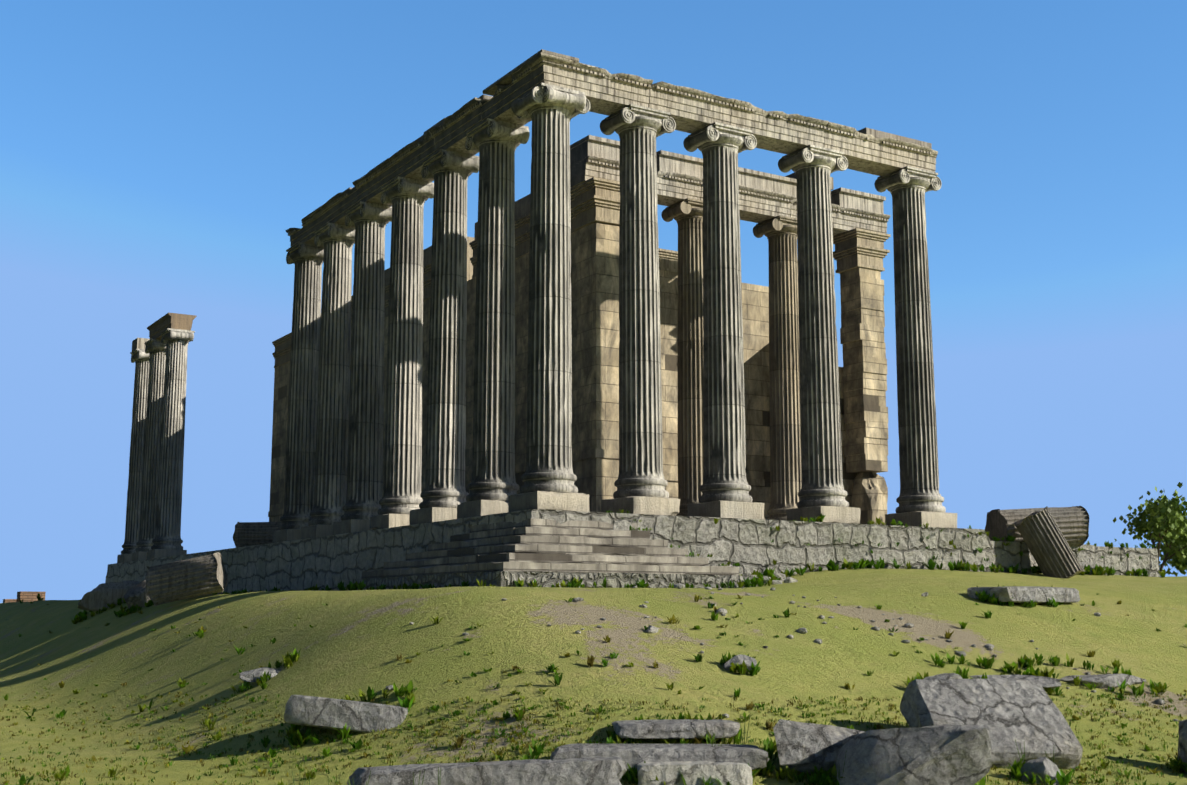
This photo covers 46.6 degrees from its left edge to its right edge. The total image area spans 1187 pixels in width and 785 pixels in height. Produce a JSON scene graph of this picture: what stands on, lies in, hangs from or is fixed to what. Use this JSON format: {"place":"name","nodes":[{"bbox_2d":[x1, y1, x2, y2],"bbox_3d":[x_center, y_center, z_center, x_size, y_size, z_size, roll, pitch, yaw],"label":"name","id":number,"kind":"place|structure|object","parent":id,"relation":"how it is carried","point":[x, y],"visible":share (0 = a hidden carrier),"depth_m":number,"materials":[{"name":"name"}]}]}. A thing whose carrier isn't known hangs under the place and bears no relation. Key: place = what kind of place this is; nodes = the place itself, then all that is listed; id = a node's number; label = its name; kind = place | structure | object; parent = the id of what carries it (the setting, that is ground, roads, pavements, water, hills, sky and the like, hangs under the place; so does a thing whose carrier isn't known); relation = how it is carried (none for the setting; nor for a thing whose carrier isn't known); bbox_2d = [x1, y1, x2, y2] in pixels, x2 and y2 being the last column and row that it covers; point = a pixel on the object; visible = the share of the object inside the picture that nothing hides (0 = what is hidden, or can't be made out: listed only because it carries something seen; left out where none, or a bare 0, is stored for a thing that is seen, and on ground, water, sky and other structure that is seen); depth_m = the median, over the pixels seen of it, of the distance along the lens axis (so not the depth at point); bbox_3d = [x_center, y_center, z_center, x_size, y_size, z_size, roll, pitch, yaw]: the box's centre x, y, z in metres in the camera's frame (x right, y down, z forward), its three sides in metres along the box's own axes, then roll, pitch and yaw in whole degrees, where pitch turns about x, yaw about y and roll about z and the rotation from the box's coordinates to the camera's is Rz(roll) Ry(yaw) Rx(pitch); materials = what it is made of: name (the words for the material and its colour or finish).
{"place":"outdoors","nodes":[
{"label":"outdoors","id":0,"kind":"place"},
{"bbox_2d":[308,223,354,525],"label":"column","id":1,"kind":"structure","parent":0,"point":[337,241],"depth_m":43.14,"materials":[{"name":"stone"}]},
{"bbox_2d":[285,207,325,246],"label":"entablature","id":2,"kind":"structure","parent":1,"relation":"on","point":[314,221],"depth_m":45.39,"materials":[{"name":"stone"}]},
{"bbox_2d":[321,187,358,226],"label":"entablature","id":3,"kind":"structure","parent":1,"relation":"on","point":[336,206],"depth_m":43.04,"materials":[{"name":"stone"}]},
{"bbox_2d":[341,201,391,520],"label":"column","id":4,"kind":"structure","parent":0,"point":[369,221],"depth_m":40.86,"materials":[{"name":"stone"}]},
{"bbox_2d":[378,176,433,514],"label":"column","id":5,"kind":"structure","parent":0,"point":[407,198],"depth_m":38.54,"materials":[{"name":"stone"}]},
{"bbox_2d":[352,158,393,205],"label":"entablature","id":6,"kind":"structure","parent":5,"relation":"on","point":[370,183],"depth_m":40.73,"materials":[{"name":"stone"}]},
{"bbox_2d":[389,131,435,181],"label":"entablature","id":7,"kind":"structure","parent":5,"relation":"on","point":[407,160],"depth_m":38.44,"materials":[{"name":"stone"}]},
{"bbox_2d":[419,149,478,508],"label":"column","id":8,"kind":"structure","parent":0,"point":[450,172],"depth_m":36.25,"materials":[{"name":"stone"}]},
{"bbox_2d":[0,568,1186,784],"bbox_3d":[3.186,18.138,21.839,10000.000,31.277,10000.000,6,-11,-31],"label":"ground","id":9,"kind":"structure","parent":0,"point":[354,642],"depth_m":22.73,"materials":[{"name":"green plant"}]},
{"bbox_2d":[3,591,45,602],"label":"ruin","id":10,"kind":"object","parent":9,"relation":"on","point":[27,596],"visible":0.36,"depth_m":81.91,"materials":[{"name":"stone"}]},
{"bbox_2d":[77,580,139,610],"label":"rock","id":11,"kind":"object","parent":9,"relation":"on","point":[99,596],"visible":0.6,"depth_m":42.14,"materials":[{"name":"stone"}]},
{"bbox_2d":[123,580,149,608],"bbox_3d":[-12.762,5.832,39.252,0.829,0.942,1.437,-6,-11,32],"label":"rock","id":12,"kind":"object","parent":9,"relation":"on","point":[136,594],"visible":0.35,"depth_m":38.76,"materials":[{"name":"stone"}]},
{"bbox_2d":[145,552,228,605],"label":"fallen column drum","id":13,"kind":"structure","parent":9,"relation":"on","point":[185,579],"depth_m":36.29,"materials":[{"name":"stone"}]},
{"bbox_2d":[239,667,280,681],"bbox_3d":[-5.461,4.704,22.971,0.885,0.237,0.482,1,-9,-6],"label":"rock","id":14,"kind":"object","parent":9,"relation":"on","point":[251,675],"visible":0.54,"depth_m":22.82,"materials":[{"name":"grey stone"}]},
{"bbox_2d":[284,695,407,732],"bbox_3d":[-3.401,4.537,19.279,1.780,0.635,1.141,-1,-9,6],"label":"rock slab","id":15,"kind":"object","parent":9,"relation":"on","point":[337,714],"visible":0.83,"depth_m":18.75,"materials":[{"name":"grey stone"}]},
{"bbox_2d":[347,756,626,784],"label":"long rock","id":16,"kind":"object","parent":9,"relation":"on","point":[597,770],"visible":1,"depth_m":13.99,"materials":[{"name":"grey stone"}]},
{"bbox_2d":[352,571,752,589],"bbox_3d":[-1.208,4.652,32.377,6.403,0.600,7.906,6,-11,-31],"label":"foundation","id":17,"kind":"object","parent":9,"relation":"on","point":[543,579],"visible":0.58,"depth_m":29.12,"materials":[{"name":"grey stone"}]},
{"bbox_2d":[361,518,738,578],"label":"corner steps","id":18,"kind":"structure","parent":17,"relation":"on","point":[536,545],"depth_m":29.90,"materials":[{"name":"stone"}]},
{"bbox_2d":[0,509,1186,784],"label":"grass tufts","id":19,"kind":"object","parent":9,"relation":"on","point":[294,737],"visible":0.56,"depth_m":19.74,"materials":[{"name":"green plant"}]},
{"bbox_2d":[105,509,1159,594],"bbox_3d":[-2.933,7.666,51.936,21.280,3.156,40.406,6,-11,-31],"label":"podium","id":20,"kind":"object","parent":9,"relation":"on","point":[330,561],"visible":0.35,"depth_m":35.65,"materials":[{"name":"grey stone"}]},
{"bbox_2d":[117,554,131,562],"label":"column plinth","id":21,"kind":"structure","parent":20,"relation":"on","point":[121,558],"depth_m":62.66,"materials":[{"name":"grey stone"}]},
{"bbox_2d":[121,349,149,553],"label":"column","id":22,"kind":"structure","parent":21,"relation":"on","point":[140,358],"depth_m":63.80,"materials":[{"name":"stone"}]},
{"bbox_2d":[132,338,149,350],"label":"architrave block","id":23,"kind":"structure","parent":22,"relation":"on","point":[137,343],"depth_m":64.46,"materials":[{"name":"stone"}]},
{"bbox_2d":[132,551,146,560],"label":"column plinth","id":24,"kind":"structure","parent":20,"relation":"on","point":[138,555],"depth_m":60.35,"materials":[{"name":"grey stone"}]},
{"bbox_2d":[135,339,165,551],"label":"column","id":25,"kind":"structure","parent":24,"relation":"on","point":[155,349],"depth_m":61.52,"materials":[{"name":"stone"}]},
{"bbox_2d":[147,549,186,558],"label":"column plinth","id":26,"kind":"structure","parent":20,"relation":"on","point":[155,553],"depth_m":58.23,"materials":[{"name":"grey stone"}]},
{"bbox_2d":[151,328,194,549],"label":"column","id":27,"kind":"structure","parent":26,"relation":"on","point":[169,501],"depth_m":59.24,"materials":[{"name":"stone"}]},
{"bbox_2d":[147,312,196,339],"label":"architrave block","id":28,"kind":"structure","parent":27,"relation":"on","point":[171,321],"depth_m":60.17,"materials":[{"name":"stone"}]},
{"bbox_2d":[233,522,281,547],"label":"drum left on podium","id":29,"kind":"object","parent":20,"relation":"on","point":[250,533],"visible":0.38,"depth_m":49.20,"materials":[{"name":"stone"}]},
{"bbox_2d":[272,529,300,542],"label":"column plinth","id":30,"kind":"structure","parent":20,"relation":"on","point":[286,535],"depth_m":44.31,"materials":[{"name":"grey stone"}]},
{"bbox_2d":[279,242,323,529],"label":"column","id":31,"kind":"structure","parent":20,"relation":"on","point":[306,259],"depth_m":45.44,"materials":[{"name":"stone"}]},
{"bbox_2d":[301,524,332,538],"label":"column plinth","id":32,"kind":"structure","parent":20,"relation":"on","point":[318,530],"depth_m":42.03,"materials":[{"name":"grey stone"}]},
{"bbox_2d":[333,519,371,534],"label":"column plinth","id":33,"kind":"structure","parent":20,"relation":"on","point":[349,526],"depth_m":39.74,"materials":[{"name":"grey stone"}]},
{"bbox_2d":[370,514,409,529],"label":"column plinth","id":34,"kind":"structure","parent":20,"relation":"on","point":[386,521],"depth_m":37.45,"materials":[{"name":"beige stone"}]},
{"bbox_2d":[409,507,456,524],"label":"column plinth","id":35,"kind":"structure","parent":20,"relation":"on","point":[427,515],"depth_m":35.17,"materials":[{"name":"beige stone"}]},
{"bbox_2d":[457,500,508,518],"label":"column plinth","id":36,"kind":"structure","parent":20,"relation":"on","point":[475,508],"depth_m":32.88,"materials":[{"name":"beige stone"}]},
{"bbox_2d":[465,118,529,500],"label":"column","id":37,"kind":"structure","parent":20,"relation":"on","point":[496,143],"depth_m":33.95,"materials":[{"name":"stone"}]},
{"bbox_2d":[429,97,482,154],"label":"entablature","id":38,"kind":"structure","parent":37,"relation":"on","point":[450,134],"depth_m":36.11,"materials":[{"name":"stone"}]},
{"bbox_2d":[304,49,931,217],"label":"architrave blocks","id":39,"kind":"structure","parent":38,"relation":"on","point":[506,79],"depth_m":34.97,"materials":[{"name":"stone"}]},
{"bbox_2d":[509,491,589,511],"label":"column plinth","id":40,"kind":"structure","parent":20,"relation":"on","point":[546,500],"depth_m":30.70,"materials":[{"name":"beige stone"}]},
{"bbox_2d":[511,83,589,493],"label":"corner column","id":41,"kind":"structure","parent":20,"relation":"on","point":[551,111],"depth_m":31.66,"materials":[{"name":"stone"}]},
{"bbox_2d":[268,223,887,521],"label":"cella walls","id":42,"kind":"structure","parent":20,"relation":"on","point":[594,276],"depth_m":43.92,"materials":[{"name":"beige stone"}]},
{"bbox_2d":[272,177,890,367],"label":"cella crowns","id":43,"kind":"object","parent":42,"relation":"on","point":[594,200],"visible":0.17,"depth_m":44.29,"materials":[{"name":"beige stone"}]},
{"bbox_2d":[570,135,889,235],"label":"architrave","id":44,"kind":"object","parent":42,"relation":"on","point":[763,196],"visible":0.6,"depth_m":42.20,"materials":[{"name":"stone"}]},
{"bbox_2d":[850,472,887,524],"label":"anta foot","id":45,"kind":"object","parent":42,"relation":"attached to","point":[869,498],"visible":0.62,"depth_m":43.40},
{"bbox_2d":[600,104,675,498],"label":"short column","id":46,"kind":"structure","parent":20,"relation":"on","point":[638,129],"depth_m":32.96,"materials":[{"name":"stone"}]},
{"bbox_2d":[475,52,652,125],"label":"entablature","id":47,"kind":"structure","parent":46,"relation":"on","point":[606,92],"depth_m":33.14,"materials":[{"name":"stone"}]},
{"bbox_2d":[601,496,679,515],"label":"column plinth","id":48,"kind":"structure","parent":20,"relation":"on","point":[649,505],"depth_m":31.98,"materials":[{"name":"beige stone"}]},
{"bbox_2d":[661,198,703,515],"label":"column","id":49,"kind":"structure","parent":20,"relation":"on","point":[686,214],"depth_m":40.59,"materials":[{"name":"stone"}]},
{"bbox_2d":[687,501,764,519],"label":"plinth","id":50,"kind":"structure","parent":20,"relation":"on","point":[736,509],"depth_m":33.28,"materials":[{"name":"beige stone"}]},
{"bbox_2d":[683,122,756,502],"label":"short column","id":51,"kind":"structure","parent":50,"relation":"on","point":[720,146],"depth_m":34.23,"materials":[{"name":"stone"}]},
{"bbox_2d":[648,81,734,133],"bbox_3d":[2.209,-7.126,34.741,2.474,0.721,1.231,6,-11,-31],"label":"short architrave","id":52,"kind":"object","parent":51,"relation":"on","point":[691,110],"visible":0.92,"depth_m":34.41,"materials":[{"name":"stone"}]},
{"bbox_2d":[730,99,828,153],"bbox_3d":[4.598,-6.894,36.203,3.119,0.738,1.243,6,-11,-31],"label":"short architrave","id":53,"kind":"object","parent":51,"relation":"on","point":[779,132],"visible":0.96,"depth_m":35.94,"materials":[{"name":"stone"}]},
{"bbox_2d":[753,215,801,520],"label":"column","id":54,"kind":"structure","parent":20,"relation":"on","point":[779,232],"depth_m":42.36,"materials":[{"name":"stone"}]},
{"bbox_2d":[786,506,859,523],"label":"column plinth","id":55,"kind":"structure","parent":20,"relation":"on","point":[834,514],"depth_m":34.92,"materials":[{"name":"beige stone"}]},
{"bbox_2d":[778,144,848,507],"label":"short column","id":56,"kind":"structure","parent":55,"relation":"on","point":[813,167],"depth_m":35.87,"materials":[{"name":"stone"}]},
{"bbox_2d":[885,511,956,527],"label":"column plinth","id":57,"kind":"structure","parent":20,"relation":"on","point":[938,519],"depth_m":36.70,"materials":[{"name":"beige stone"}]},
{"bbox_2d":[874,166,945,512],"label":"short column","id":58,"kind":"structure","parent":57,"relation":"on","point":[908,187],"depth_m":37.65,"materials":[{"name":"stone"}]},
{"bbox_2d":[824,123,937,175],"bbox_3d":[7.672,-6.578,38.079,4.086,0.739,1.237,6,-11,-31],"label":"short architrave","id":59,"kind":"object","parent":58,"relation":"on","point":[868,154],"visible":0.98,"depth_m":37.74,"materials":[{"name":"stone"}]},
{"bbox_2d":[985,506,1088,546],"bbox_3d":[12.452,3.823,38.667,2.666,1.326,1.190,2,-9,-10],"label":"drum on podium","id":60,"kind":"object","parent":20,"relation":"on","point":[1072,522],"visible":0.6,"depth_m":38.37,"materials":[{"name":"stone"}]},
{"bbox_2d":[646,626,657,632],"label":"stone","id":61,"kind":"object","parent":9,"relation":"on","point":[652,629],"visible":0.83,"depth_m":21.79,"materials":[{"name":"grey stone"}]},
{"bbox_2d":[550,743,769,770],"bbox_3d":[0.766,4.316,16.308,2.579,0.266,0.789,0,-9,1],"label":"rock slab","id":62,"kind":"object","parent":9,"relation":"on","point":[753,756],"visible":0.62,"depth_m":15.95,"materials":[{"name":"grey stone"}]},
{"bbox_2d":[292,717,1053,784],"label":"grass tufts","id":63,"kind":"object","parent":9,"relation":"on","point":[841,777],"visible":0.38,"depth_m":15.56,"materials":[{"name":"green plant"}]},
{"bbox_2d":[612,719,739,738],"bbox_3d":[1.028,4.234,17.322,1.569,0.201,0.716,1,-9,-5],"label":"rock slab","id":64,"kind":"object","parent":9,"relation":"on","point":[671,729],"visible":1,"depth_m":17.00,"materials":[{"name":"grey stone"}]},
{"bbox_2d":[637,761,752,784],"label":"stone block","id":65,"kind":"object","parent":9,"relation":"on","point":[669,773],"visible":0.92,"depth_m":15.53,"materials":[{"name":"grey stone"}]},
{"bbox_2d":[723,655,756,672],"bbox_3d":[2.159,4.058,20.537,0.484,0.294,0.363,2,-9,-13],"label":"slope rock","id":66,"kind":"object","parent":9,"relation":"on","point":[739,659],"visible":0.6,"depth_m":20.44,"materials":[{"name":"grey stone"}]},
{"bbox_2d":[755,576,770,583],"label":"rubble","id":67,"kind":"object","parent":9,"relation":"on","point":[766,578],"visible":0.12,"depth_m":31.88,"materials":[{"name":"grey stone"}]},
{"bbox_2d":[772,580,781,584],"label":"rubble","id":68,"kind":"object","parent":9,"relation":"on","point":[776,582],"visible":0.65,"depth_m":31.48,"materials":[{"name":"grey stone"}]},
{"bbox_2d":[774,573,782,581],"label":"rubble","id":69,"kind":"object","parent":9,"relation":"on","point":[777,575],"visible":0.38,"depth_m":32.16,"materials":[{"name":"beige stone"}]},
{"bbox_2d":[386,583,1178,721],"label":"path pebbles","id":70,"kind":"object","parent":9,"relation":"on","point":[723,612],"visible":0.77,"depth_m":23.84,"materials":[{"name":"grey stone"}]},
{"bbox_2d":[783,577,797,582],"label":"rubble","id":71,"kind":"object","parent":9,"relation":"on","point":[789,580],"visible":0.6,"depth_m":31.76,"materials":[{"name":"beige stone"}]},
{"bbox_2d":[796,627,806,633],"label":"stone","id":72,"kind":"object","parent":9,"relation":"on","point":[803,630],"visible":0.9,"depth_m":23.18,"materials":[{"name":"grey stone"}]},
{"bbox_2d":[773,719,864,776],"bbox_3d":[2.903,4.272,16.592,1.650,0.715,1.086,1,-9,-5],"label":"rock","id":73,"kind":"object","parent":9,"relation":"on","point":[803,747],"visible":0.44,"depth_m":16.11,"materials":[{"name":"grey stone"}]},
{"bbox_2d":[836,724,992,784],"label":"rock","id":74,"kind":"object","parent":9,"relation":"on","point":[945,754],"visible":1,"depth_m":15.16,"materials":[{"name":"grey stone"}]},
{"bbox_2d":[924,673,962,679],"bbox_3d":[5.268,4.518,21.087,0.645,0.437,0.568,6,-11,-31],"label":"rock","id":75,"kind":"object","parent":9,"relation":"on","point":[947,676],"visible":0.29,"depth_m":20.99,"materials":[{"name":"grey stone"}]},
{"bbox_2d":[955,651,965,655],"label":"stone","id":76,"kind":"object","parent":9,"relation":"on","point":[959,653],"visible":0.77,"depth_m":23.41,"materials":[{"name":"grey stone"}]},
{"bbox_2d":[900,678,1082,768],"bbox_3d":[5.259,4.456,18.279,2.115,1.268,1.384,2,-9,-10],"label":"rock","id":77,"kind":"object","parent":9,"relation":"on","point":[1006,713],"visible":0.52,"depth_m":18.11,"materials":[{"name":"grey stone"}]},
{"bbox_2d":[970,675,1060,687],"bbox_3d":[6.573,4.687,22.360,1.935,0.204,0.806,-2,-9,15],"label":"slope rock","id":78,"kind":"object","parent":9,"relation":"on","point":[1046,682],"visible":0.35,"depth_m":22.22,"materials":[{"name":"grey stone"}]},
{"bbox_2d":[967,586,1079,602],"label":"slab","id":79,"kind":"structure","parent":9,"relation":"on","point":[1023,594],"depth_m":28.18,"materials":[{"name":"grey stone"}]},
{"bbox_2d":[1020,757,1060,784],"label":"rock","id":80,"kind":"object","parent":9,"relation":"on","point":[1042,767],"visible":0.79,"depth_m":17.05,"materials":[{"name":"grey stone"}]},
{"bbox_2d":[1014,506,1083,578],"bbox_3d":[12.350,4.163,37.296,1.776,2.138,1.024,-1,-9,4],"label":"fallen column drum","id":81,"kind":"object","parent":9,"relation":"on","point":[1047,544],"visible":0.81,"depth_m":36.95,"materials":[{"name":"stone"}]},
{"bbox_2d":[1059,674,1145,687],"bbox_3d":[8.591,4.881,23.334,1.904,0.245,1.066,1,-9,-6],"label":"slope rock","id":82,"kind":"object","parent":9,"relation":"on","point":[1104,680],"visible":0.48,"depth_m":23.02,"materials":[{"name":"grey stone"}]},
{"bbox_2d":[1113,482,1186,571],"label":"tree","id":83,"kind":"object","parent":9,"relation":"on","point":[1153,514],"depth_m":44.32,"materials":[{"name":"green plant"}]},
{"bbox_2d":[1178,719,1186,773],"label":"corner rock","id":84,"kind":"object","parent":9,"relation":"on","point":[1182,744],"visible":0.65,"depth_m":18.53,"materials":[{"name":"grey stone"}]},
{"bbox_2d":[0,0,1186,602],"label":"sky","id":85,"kind":"structure","parent":0,"point":[158,158],"materials":[{"name":"blue"}]},
{"bbox_2d":[814,639,821,643],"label":"stone","id":86,"kind":"object","parent":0,"point":[818,641],"visible":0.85,"depth_m":22.71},
{"bbox_2d":[1152,532,1186,576],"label":"bush","id":87,"kind":"object","parent":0,"point":[1177,564],"depth_m":52.03,"materials":[{"name":"green plant"}]}
]}

